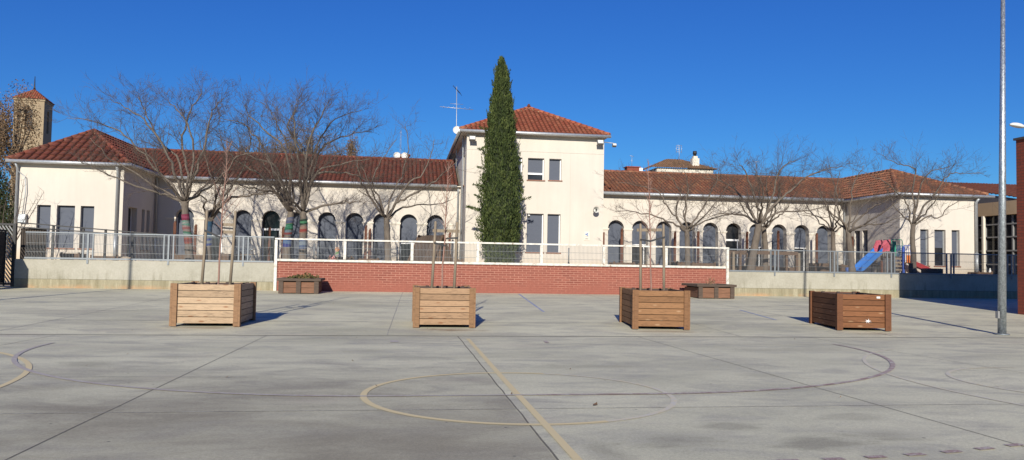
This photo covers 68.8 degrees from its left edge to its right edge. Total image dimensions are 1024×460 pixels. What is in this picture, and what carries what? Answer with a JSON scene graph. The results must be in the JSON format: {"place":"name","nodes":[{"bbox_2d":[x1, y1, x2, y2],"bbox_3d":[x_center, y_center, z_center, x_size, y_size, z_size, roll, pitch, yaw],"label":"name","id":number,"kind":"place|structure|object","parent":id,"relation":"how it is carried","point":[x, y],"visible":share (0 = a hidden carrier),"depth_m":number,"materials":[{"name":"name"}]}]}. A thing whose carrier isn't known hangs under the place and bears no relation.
{"place":"outdoors","nodes":[
{"label":"outdoors","id":0,"kind":"place"},
{"bbox_2d":[7,79,54,249],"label":"church tower","id":1,"kind":"structure","parent":0,"point":[45,127],"depth_m":140.75,"materials":[{"name":"stone"}]},
{"bbox_2d":[5,258,265,281],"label":"terrace ground","id":2,"kind":"structure","parent":0,"point":[10,267],"depth_m":31.74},
{"bbox_2d":[0,181,43,258],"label":"bare shrub","id":3,"kind":"object","parent":2,"relation":"on","point":[18,207],"visible":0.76,"depth_m":33.86,"materials":[{"name":"plant"}]},
{"bbox_2d":[60,252,85,259],"bbox_3d":[-20.339,1.206,34.693,0.943,0.350,0.720,1,-2,-8],"label":"timber bed","id":4,"kind":"object","parent":2,"relation":"on","point":[67,255],"visible":0.62,"depth_m":34.38,"materials":[{"name":"brown wood"}]},
{"bbox_2d":[16,222,163,260],"bbox_3d":[-18.403,0.551,32.782,6.103,1.665,0.185,1,-2,-8],"label":"ramp railing","id":5,"kind":"object","parent":2,"relation":"on","point":[23,246],"visible":0.56,"depth_m":32.52,"materials":[{"name":"galvanised grey steel"}]},
{"bbox_2d":[44,67,284,261],"bbox_3d":[-15.568,-3.271,33.865,11.222,9.525,6.714,1,-2,-8],"label":"bare tree","id":6,"kind":"object","parent":2,"relation":"on","point":[184,199],"visible":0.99,"depth_m":33.69,"materials":[{"name":"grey plant"}]},
{"bbox_2d":[174,254,202,261],"bbox_3d":[-16.389,1.412,38.288,1.625,0.380,0.720,1,-2,-8],"label":"timber bed","id":7,"kind":"object","parent":2,"relation":"on","point":[182,257],"visible":0.18,"depth_m":37.93,"materials":[{"name":"brown wood"}]},
{"bbox_2d":[193,224,196,253],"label":"rusty post","id":8,"kind":"object","parent":2,"relation":"on","point":[195,233],"visible":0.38,"depth_m":40.92,"materials":[{"name":"metal"}]},
{"bbox_2d":[218,253,244,259],"bbox_3d":[-14.605,1.426,38.949,1.190,0.470,0.720,1,-2,-8],"label":"timber bed","id":9,"kind":"object","parent":2,"relation":"on","point":[229,256],"visible":0.41,"depth_m":38.63,"materials":[{"name":"brown wood"}]},
{"bbox_2d":[168,101,309,259],"bbox_3d":[-12.928,-2.524,35.306,7.858,8.218,5.576,0,-3,27],"label":"bare tree","id":10,"kind":"object","parent":2,"relation":"on","point":[217,207],"visible":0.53,"depth_m":35.43,"materials":[{"name":"brown plant"}]},
{"bbox_2d":[191,77,326,258],"bbox_3d":[-11.853,-3.085,35.101,6.209,9.357,6.754,1,-2,-8],"label":"bare tree","id":11,"kind":"object","parent":2,"relation":"on","point":[288,231],"visible":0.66,"depth_m":34.98,"materials":[{"name":"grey plant"}]},
{"bbox_2d":[268,227,270,260],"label":"rusty post","id":12,"kind":"object","parent":2,"relation":"on","point":[269,234],"visible":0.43,"depth_m":41.46,"materials":[{"name":"metal"}]},
{"bbox_2d":[224,63,396,261],"bbox_3d":[-9.201,-2.858,34.815,7.783,8.979,6.987,2,-3,-22],"label":"bare tree","id":13,"kind":"object","parent":2,"relation":"on","point":[304,195],"visible":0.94,"depth_m":34.23,"materials":[{"name":"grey plant"}]},
{"bbox_2d":[364,225,366,258],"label":"rusty post","id":14,"kind":"object","parent":2,"relation":"on","point":[365,248],"visible":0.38,"depth_m":42.21,"materials":[{"name":"metal"}]},
{"bbox_2d":[338,105,483,260],"bbox_3d":[-4.970,-2.552,35.925,7.069,8.612,6.226,1,-2,-8],"label":"bare tree","id":15,"kind":"object","parent":2,"relation":"on","point":[389,215],"visible":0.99,"depth_m":35.94,"materials":[{"name":"brown plant"}]},
{"bbox_2d":[408,235,452,263],"bbox_3d":[-4.236,1.054,39.018,1.710,1.618,1.923,-1,-3,34],"label":"wooden hut","id":16,"kind":"object","parent":2,"relation":"on","point":[427,247],"visible":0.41,"depth_m":38.73,"materials":[{"name":"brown wood"}]},
{"bbox_2d":[466,55,530,264],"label":"cypress tree","id":17,"kind":"object","parent":2,"relation":"on","point":[500,215],"visible":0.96,"depth_m":37.53,"materials":[{"name":"green plant"}]},
{"bbox_2d":[5,104,994,273],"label":"school building","id":18,"kind":"structure","parent":2,"relation":"on","point":[566,188],"depth_m":42.68,"materials":[{"name":"beige paint"}]},
{"bbox_2d":[38,205,50,248],"bbox_3d":[-22.801,-0.161,36.445,0.740,2.155,0.280,1,-2,-8],"label":"window","id":19,"kind":"structure","parent":18,"relation":"in","point":[44,214],"depth_m":36.57,"materials":[{"name":"glass"}]},
{"bbox_2d":[54,206,74,248],"bbox_3d":[-21.812,-0.138,36.587,0.940,2.155,0.280,1,-2,-8],"label":"window","id":20,"kind":"structure","parent":18,"relation":"in","point":[66,214],"depth_m":36.71,"materials":[{"name":"glass"}]},
{"bbox_2d":[77,206,93,249],"bbox_3d":[-20.842,-0.115,36.726,0.740,2.155,0.280,1,-2,-8],"label":"window","id":21,"kind":"structure","parent":18,"relation":"in","point":[87,211],"depth_m":36.85,"materials":[{"name":"glass"}]},
{"bbox_2d":[127,208,131,256],"bbox_3d":[-19.741,0.179,38.197,0.090,2.720,1.310,1,-2,-8],"label":"window","id":22,"kind":"structure","parent":18,"relation":"in","point":[129,209],"depth_m":38.74,"materials":[{"name":"grey glass"}]},
{"bbox_2d":[176,210,193,254],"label":"window","id":23,"kind":"structure","parent":18,"relation":"in","point":[179,220],"depth_m":42.23,"materials":[{"name":"glass"}]},
{"bbox_2d":[208,211,222,259],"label":"window","id":24,"kind":"structure","parent":18,"relation":"in","point":[216,229],"depth_m":42.51,"materials":[{"name":"grey glass"}]},
{"bbox_2d":[235,210,251,260],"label":"window","id":25,"kind":"structure","parent":18,"relation":"in","point":[243,220],"depth_m":42.72,"materials":[{"name":"glass"}]},
{"bbox_2d":[262,211,279,260],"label":"window","id":26,"kind":"structure","parent":18,"relation":"in","point":[271,219],"depth_m":42.94,"materials":[{"name":"black glass"}]},
{"bbox_2d":[291,213,307,258],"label":"window","id":27,"kind":"structure","parent":18,"relation":"in","point":[296,225],"depth_m":43.13,"materials":[{"name":"glass"}]},
{"bbox_2d":[318,213,335,259],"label":"window","id":28,"kind":"structure","parent":18,"relation":"in","point":[327,225],"depth_m":43.37,"materials":[{"name":"glass"}]},
{"bbox_2d":[346,213,362,259],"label":"window","id":29,"kind":"structure","parent":18,"relation":"in","point":[354,229],"depth_m":43.59,"materials":[{"name":"glass"}]},
{"bbox_2d":[372,214,389,260],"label":"window","id":30,"kind":"structure","parent":18,"relation":"in","point":[378,225],"depth_m":43.78,"materials":[{"name":"glass"}]},
{"bbox_2d":[399,215,416,260],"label":"window","id":31,"kind":"structure","parent":18,"relation":"in","point":[408,226],"depth_m":44.04,"materials":[{"name":"grey glass"}]},
{"bbox_2d":[427,215,443,234],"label":"window","id":32,"kind":"structure","parent":18,"relation":"in","point":[430,221],"depth_m":44.28,"materials":[{"name":"grey glass"}]},
{"bbox_2d":[440,86,472,166],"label":"roof antenna","id":33,"kind":"object","parent":18,"relation":"on","point":[455,129],"visible":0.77,"depth_m":46.26,"materials":[{"name":"metal"}]},
{"bbox_2d":[525,214,543,252],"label":"window","id":34,"kind":"structure","parent":18,"relation":"in","point":[535,222],"depth_m":40.83,"materials":[{"name":"glass"}]},
{"bbox_2d":[527,158,544,180],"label":"window","id":35,"kind":"structure","parent":18,"relation":"in","point":[535,166],"depth_m":40.98,"materials":[{"name":"grey glass"}]},
{"bbox_2d":[547,214,560,253],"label":"window","id":36,"kind":"structure","parent":18,"relation":"in","point":[553,223],"depth_m":40.98,"materials":[{"name":"glass"}]},
{"bbox_2d":[548,159,562,181],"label":"window","id":37,"kind":"structure","parent":18,"relation":"in","point":[554,164],"depth_m":41.12,"materials":[{"name":"glass"}]},
{"bbox_2d":[608,220,621,262],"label":"window","id":38,"kind":"structure","parent":18,"relation":"in","point":[614,233],"depth_m":45.81,"materials":[{"name":"glass"}]},
{"bbox_2d":[623,156,642,170],"bbox_3d":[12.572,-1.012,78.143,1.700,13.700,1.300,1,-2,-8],"label":"brick chimney","id":39,"kind":"object","parent":18,"relation":"on","point":[636,168],"visible":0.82,"depth_m":77.90,"materials":[{"name":"brick"}]},
{"bbox_2d":[632,221,645,263],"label":"window","id":40,"kind":"structure","parent":18,"relation":"in","point":[635,234],"depth_m":46.02,"materials":[{"name":"grey glass"}]},
{"bbox_2d":[656,222,668,267],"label":"window","id":41,"kind":"structure","parent":18,"relation":"in","point":[658,233],"depth_m":46.23,"materials":[{"name":"glass"}]},
{"bbox_2d":[679,222,691,262],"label":"window","id":42,"kind":"structure","parent":18,"relation":"in","point":[681,238],"depth_m":46.44,"materials":[{"name":"glass"}]},
{"bbox_2d":[703,223,715,262],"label":"window","id":43,"kind":"structure","parent":18,"relation":"in","point":[709,237],"depth_m":46.66,"materials":[{"name":"glass"}]},
{"bbox_2d":[726,224,738,269],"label":"window","id":44,"kind":"structure","parent":18,"relation":"in","point":[732,239],"depth_m":46.90,"materials":[{"name":"black glass"}]},
{"bbox_2d":[749,224,760,265],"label":"window","id":45,"kind":"structure","parent":18,"relation":"in","point":[758,262],"depth_m":47.10,"materials":[{"name":"grey glass"}]},
{"bbox_2d":[772,225,782,266],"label":"window","id":46,"kind":"structure","parent":18,"relation":"in","point":[776,228],"depth_m":47.32,"materials":[{"name":"glass"}]},
{"bbox_2d":[794,225,805,270],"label":"window","id":47,"kind":"structure","parent":18,"relation":"in","point":[800,236],"depth_m":47.55,"materials":[{"name":"grey glass"}]},
{"bbox_2d":[817,226,827,262],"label":"window","id":48,"kind":"structure","parent":18,"relation":"in","point":[822,232],"depth_m":47.76,"materials":[{"name":"glass"}]},
{"bbox_2d":[920,229,929,266],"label":"window","id":49,"kind":"structure","parent":18,"relation":"in","point":[923,241],"depth_m":42.69,"materials":[{"name":"glass"}]},
{"bbox_2d":[934,230,943,266],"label":"window","id":50,"kind":"structure","parent":18,"relation":"in","point":[938,234],"depth_m":42.84,"materials":[{"name":"grey glass"}]},
{"bbox_2d":[952,230,960,266],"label":"window","id":51,"kind":"structure","parent":18,"relation":"in","point":[954,232],"depth_m":42.97,"materials":[{"name":"glass"}]},
{"bbox_2d":[620,228,622,262],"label":"rusty post","id":52,"kind":"object","parent":2,"relation":"on","point":[621,242],"visible":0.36,"depth_m":44.34,"materials":[{"name":"metal"}]},
{"bbox_2d":[597,149,753,265],"bbox_3d":[8.730,-1.345,39.110,9.036,6.935,6.743,1,-2,7],"label":"bare tree","id":53,"kind":"object","parent":2,"relation":"on","point":[686,229],"visible":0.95,"depth_m":38.62,"materials":[{"name":"brown plant"}]},
{"bbox_2d":[730,250,799,270],"bbox_3d":[13.137,1.615,38.931,4.324,1.060,0.596,1,-2,-11],"label":"wooden play rail","id":54,"kind":"object","parent":2,"relation":"on","point":[786,254],"visible":0.57,"depth_m":39.15,"materials":[{"name":"brown wood"}]},
{"bbox_2d":[718,153,816,270],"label":"bare tree","id":55,"kind":"object","parent":2,"relation":"on","point":[764,227],"visible":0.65,"depth_m":40.20,"materials":[{"name":"brown plant"}]},
{"bbox_2d":[686,135,866,269],"bbox_3d":[13.486,-1.411,39.067,9.513,7.304,6.244,2,-3,-31],"label":"bare tree","id":56,"kind":"object","parent":2,"relation":"on","point":[760,221],"visible":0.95,"depth_m":38.07,"materials":[{"name":"brown plant"}]},
{"bbox_2d":[815,233,817,262],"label":"rusty post","id":57,"kind":"object","parent":2,"relation":"on","point":[816,246],"visible":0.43,"depth_m":46.11,"materials":[{"name":"metal"}]},
{"bbox_2d":[782,147,885,271],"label":"bare tree","id":58,"kind":"object","parent":2,"relation":"on","point":[833,241],"visible":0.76,"depth_m":40.37,"materials":[{"name":"brown plant"}]},
{"bbox_2d":[805,149,933,271],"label":"bare tree","id":59,"kind":"object","parent":2,"relation":"on","point":[848,230],"visible":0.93,"depth_m":39.07,"materials":[{"name":"brown plant"}]},
{"bbox_2d":[855,239,928,272],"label":"slide set","id":60,"kind":"object","parent":2,"relation":"on","point":[883,245],"visible":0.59,"depth_m":41.04,"materials":[{"name":"blue plastic"}]},
{"bbox_2d":[833,131,998,262],"bbox_3d":[20.533,-1.423,37.823,8.048,7.396,6.029,3,-3,-43],"label":"bare tree","id":61,"kind":"object","parent":2,"relation":"on","point":[913,223],"visible":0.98,"depth_m":38.18,"materials":[{"name":"brown plant"}]},
{"bbox_2d":[921,268,938,272],"bbox_3d":[20.831,2.052,37.099,0.900,0.300,0.400,1,-2,-8],"label":"dark crate","id":62,"kind":"object","parent":2,"relation":"on","point":[929,270],"visible":0.61,"depth_m":36.91,"materials":[{"name":"black paint"}]},
{"bbox_2d":[947,182,1016,273],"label":"glazed annexe","id":63,"kind":"structure","parent":2,"relation":"on","point":[987,230],"depth_m":44.53,"materials":[{"name":"beige glass"}]},
{"bbox_2d":[0,287,1023,459],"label":"court ground","id":64,"kind":"structure","parent":0,"point":[130,345],"depth_m":9.76,"materials":[{"name":"concrete"}]},
{"bbox_2d":[0,229,6,285],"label":"open gate leaf","id":65,"kind":"object","parent":64,"relation":"on","point":[3,237],"visible":1,"depth_m":30.12,"materials":[{"name":"black paint"}]},
{"bbox_2d":[0,352,31,387],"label":"yellow free throw arc","id":66,"kind":"object","parent":64,"relation":"on","point":[28,364],"visible":1,"depth_m":9.91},
{"bbox_2d":[5,336,264,459],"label":"slab joint","id":67,"kind":"object","parent":64,"relation":"on","point":[111,409],"visible":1,"depth_m":7.21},
{"bbox_2d":[11,259,273,289],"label":"retaining wall","id":68,"kind":"structure","parent":64,"relation":"on","point":[56,273],"depth_m":30.99,"materials":[{"name":"concrete"}]},
{"bbox_2d":[0,223,17,285],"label":"metal gate","id":69,"kind":"structure","parent":68,"relation":"attached to","point":[13,248],"depth_m":30.40,"materials":[{"name":"metal"}]},
{"bbox_2d":[24,231,273,265],"bbox_3d":[-14.998,0.806,31.190,9.800,1.280,0.105,1,-2,-8],"label":"fence","id":70,"kind":"object","parent":68,"relation":"on","point":[164,245],"visible":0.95,"depth_m":31.13,"materials":[{"name":"metal"}]},
{"bbox_2d":[11,343,387,395],"bbox_3d":[-5.417,1.919,10.300,8.746,0.087,1.861,-1,-3,37],"label":"red goal area line","id":71,"kind":"object","parent":64,"relation":"on","point":[14,360],"visible":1,"depth_m":8.85,"materials":[{"name":"paint"}]},
{"bbox_2d":[169,281,256,326],"bbox_3d":[-7.183,1.765,18.105,1.594,0.980,1.751,1,-2,-8],"label":"wooden planter","id":72,"kind":"object","parent":64,"relation":"on","point":[234,303],"visible":0.99,"depth_m":17.33,"materials":[{"name":"brown wood"}]},
{"bbox_2d":[200,210,236,284],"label":"tree stakes","id":73,"kind":"object","parent":72,"relation":"in","point":[233,224],"visible":0.87,"depth_m":18.17,"materials":[{"name":"brown wood"}]},
{"bbox_2d":[212,141,243,283],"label":"sapling","id":74,"kind":"object","parent":72,"relation":"in","point":[222,213],"visible":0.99,"depth_m":18.20,"materials":[{"name":"brown plant"}]},
{"bbox_2d":[276,277,324,293],"bbox_3d":[-8.646,2.271,30.700,1.720,0.600,1.710,1,-2,-8],"label":"timber planter","id":75,"kind":"object","parent":64,"relation":"on","point":[295,285],"visible":0.99,"depth_m":29.92,"materials":[{"name":"brown wood"}]},
{"bbox_2d":[287,272,318,278],"bbox_3d":[-8.613,1.871,30.664,1.170,0.328,1.134,3,-3,-41],"label":"plant","id":76,"kind":"object","parent":75,"relation":"in","point":[305,275],"visible":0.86,"depth_m":30.47,"materials":[{"name":"green plant"}]},
{"bbox_2d":[412,285,475,327],"bbox_3d":[-1.748,1.902,18.864,1.500,0.960,1.750,1,-2,-8],"label":"wooden planter","id":77,"kind":"object","parent":64,"relation":"on","point":[444,305],"visible":1,"depth_m":18.06,"materials":[{"name":"brown wood"}]},
{"bbox_2d":[431,221,459,287],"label":"tree stakes","id":78,"kind":"object","parent":77,"relation":"in","point":[456,231],"visible":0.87,"depth_m":18.93,"materials":[{"name":"brown wood"}]},
{"bbox_2d":[435,161,456,287],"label":"sapling","id":79,"kind":"object","parent":77,"relation":"in","point":[446,211],"visible":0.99,"depth_m":18.96,"materials":[{"name":"brown plant"}]},
{"bbox_2d":[388,394,536,395],"bbox_3d":[-0.551,1.886,8.541,1.700,0.001,0.060,1,-2,-8],"label":"red goal area line","id":80,"kind":"object","parent":64,"relation":"on","point":[459,395],"visible":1,"depth_m":8.51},
{"bbox_2d":[6,404,954,413],"bbox_3d":[4.811,1.966,8.427,28.000,0.002,0.025,1,-2,-8],"label":"slab joint","id":81,"kind":"object","parent":64,"relation":"on","point":[450,409],"visible":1,"depth_m":7.66,"materials":[{"name":"concrete"}]},
{"bbox_2d":[360,372,608,424],"bbox_3d":[-0.517,1.896,8.667,2.438,0.051,3.635,1,-2,-8],"label":"yellow centre circle","id":82,"kind":"object","parent":64,"relation":"on","point":[365,399],"visible":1,"depth_m":7.41,"materials":[{"name":"paint"}]},
{"bbox_2d":[21,334,957,337],"bbox_3d":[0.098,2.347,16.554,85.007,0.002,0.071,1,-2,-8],"label":"drain channel","id":83,"kind":"object","parent":64,"relation":"on","point":[388,335],"visible":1,"depth_m":16.13,"materials":[{"name":"metal"}]},
{"bbox_2d":[276,261,725,294],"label":"brick wall","id":84,"kind":"structure","parent":64,"relation":"on","point":[402,277],"depth_m":33.10,"materials":[{"name":"brick"}]},
{"bbox_2d":[273,238,728,290],"bbox_3d":[-0.031,1.705,33.186,20.330,2.275,0.145,1,-2,-8],"label":"white frame fence","id":85,"kind":"object","parent":64,"relation":"on","point":[411,249],"visible":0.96,"depth_m":33.15,"materials":[{"name":"metal"}]},
{"bbox_2d":[457,336,558,459],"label":"slab joint","id":86,"kind":"object","parent":64,"relation":"on","point":[546,445],"visible":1,"depth_m":7.56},
{"bbox_2d":[467,339,582,459],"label":"yellow halfway line","id":87,"kind":"object","parent":64,"relation":"on","point":[565,446],"visible":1,"depth_m":7.51,"materials":[{"name":"paint"}]},
{"bbox_2d":[543,373,676,421],"bbox_3d":[1.268,1.938,8.923,1.215,0.048,3.406,1,-2,-8],"label":"yellow centre circle","id":88,"kind":"object","parent":64,"relation":"on","point":[673,402],"visible":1,"depth_m":8.28,"materials":[{"name":"paint"}]},
{"bbox_2d":[619,287,689,329],"bbox_3d":[3.687,2.022,19.562,1.440,0.970,1.980,1,-2,-1],"label":"wooden planter","id":89,"kind":"object","parent":64,"relation":"on","point":[666,307],"visible":0.98,"depth_m":18.63,"materials":[{"name":"beige wood"}]},
{"bbox_2d":[636,161,663,290],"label":"sapling","id":90,"kind":"object","parent":89,"relation":"in","point":[650,206],"visible":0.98,"depth_m":19.73,"materials":[{"name":"brown plant"}]},
{"bbox_2d":[637,224,664,289],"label":"tree stakes","id":91,"kind":"object","parent":89,"relation":"in","point":[640,229],"visible":0.91,"depth_m":19.70,"materials":[{"name":"brown wood"}]},
{"bbox_2d":[681,283,736,298],"bbox_3d":[8.637,2.670,32.899,1.770,0.600,1.860,1,-2,-8],"label":"timber planter","id":92,"kind":"object","parent":64,"relation":"on","point":[709,290],"visible":0.94,"depth_m":32.10,"materials":[{"name":"brown wood"}]},
{"bbox_2d":[537,344,894,394],"bbox_3d":[4.369,2.139,11.476,2.299,0.087,9.713,-1,-3,42],"label":"red goal area line","id":93,"kind":"object","parent":64,"relation":"on","point":[891,367],"visible":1,"depth_m":9.43,"materials":[{"name":"paint"}]},
{"bbox_2d":[640,337,1021,445],"bbox_3d":[4.447,1.815,5.829,0.018,0.314,22.404,1,-2,-8],"label":"slab joint","id":94,"kind":"object","parent":64,"relation":"on","point":[855,398],"visible":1,"depth_m":8.59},
{"bbox_2d":[809,291,891,330],"bbox_3d":[9.102,2.163,20.256,1.380,0.940,1.980,1,-2,2],"label":"wooden planter","id":95,"kind":"object","parent":64,"relation":"on","point":[838,310],"visible":1,"depth_m":19.33,"materials":[{"name":"brown wood"}]},
{"bbox_2d":[729,271,1017,298],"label":"retaining wall","id":96,"kind":"structure","parent":64,"relation":"on","point":[894,286],"depth_m":35.77,"materials":[{"name":"concrete"}]},
{"bbox_2d":[729,249,1016,279],"bbox_3d":[19.514,1.703,36.132,19.050,1.230,0.105,1,-2,-8],"label":"fence","id":97,"kind":"object","parent":96,"relation":"on","point":[946,264],"visible":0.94,"depth_m":35.84,"materials":[{"name":"metal"}]},
{"bbox_2d":[862,348,1023,405],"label":"yellow free throw arc","id":98,"kind":"object","parent":64,"relation":"on","point":[864,360],"visible":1,"depth_m":10.50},
{"bbox_2d":[946,367,1022,391],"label":"yellow free throw arc","id":99,"kind":"object","parent":64,"relation":"on","point":[949,374],"visible":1,"depth_m":11.07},
{"bbox_2d":[994,0,1009,334],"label":"lamp post","id":100,"kind":"object","parent":64,"relation":"on","point":[1001,314],"visible":1,"depth_m":19.14,"materials":[{"name":"metal"}]},
{"bbox_2d":[1013,136,1023,314],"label":"brick building","id":101,"kind":"structure","parent":64,"relation":"on","point":[1020,198],"depth_m":26.40,"materials":[{"name":"brick"}]},
{"bbox_2d":[0,0,1023,207],"label":"sky","id":102,"kind":"structure","parent":0,"point":[657,76],"materials":[{"name":"blue"}]},
{"bbox_2d":[643,145,717,172],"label":"distant house","id":103,"kind":"structure","parent":0,"point":[666,163],"depth_m":79.14,"materials":[{"name":"paint"}]},
{"bbox_2d":[809,262,828,271],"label":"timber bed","id":104,"kind":"object","parent":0,"point":[818,266],"visible":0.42,"depth_m":43.94,"materials":[{"name":"brown wood"}]},
{"label":"far ground","id":105,"kind":"structure","parent":0,"visible":0},
{"bbox_2d":[0,171,11,202],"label":"tree","id":106,"kind":"object","parent":105,"relation":"on","point":[4,187],"visible":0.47,"depth_m":44.64,"materials":[{"name":"green plant"}]},
{"bbox_2d":[0,96,13,170],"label":"tree","id":107,"kind":"object","parent":105,"relation":"on","point":[5,109],"visible":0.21,"depth_m":65.77,"materials":[{"name":"brown plant"}]},
{"bbox_2d":[0,190,14,257],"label":"bush","id":108,"kind":"object","parent":105,"relation":"on","point":[8,212],"visible":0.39,"depth_m":42.40,"materials":[{"name":"green plant"}]},
{"bbox_2d":[0,79,42,255],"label":"tree","id":109,"kind":"object","parent":105,"relation":"on","point":[16,144],"visible":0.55,"depth_m":64.32,"materials":[{"name":"brown plant"}]},
{"bbox_2d":[230,134,285,152],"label":"tree","id":110,"kind":"object","parent":105,"relation":"on","point":[260,145],"visible":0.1,"depth_m":66.52,"materials":[{"name":"brown plant"}]},
{"bbox_2d":[271,117,351,155],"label":"tree","id":111,"kind":"object","parent":105,"relation":"on","point":[281,150],"visible":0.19,"depth_m":64.45,"materials":[{"name":"brown plant"}]},
{"bbox_2d":[346,131,358,155],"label":"tree","id":112,"kind":"object","parent":105,"relation":"on","point":[351,141],"visible":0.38,"depth_m":66.52,"materials":[{"name":"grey plant"}]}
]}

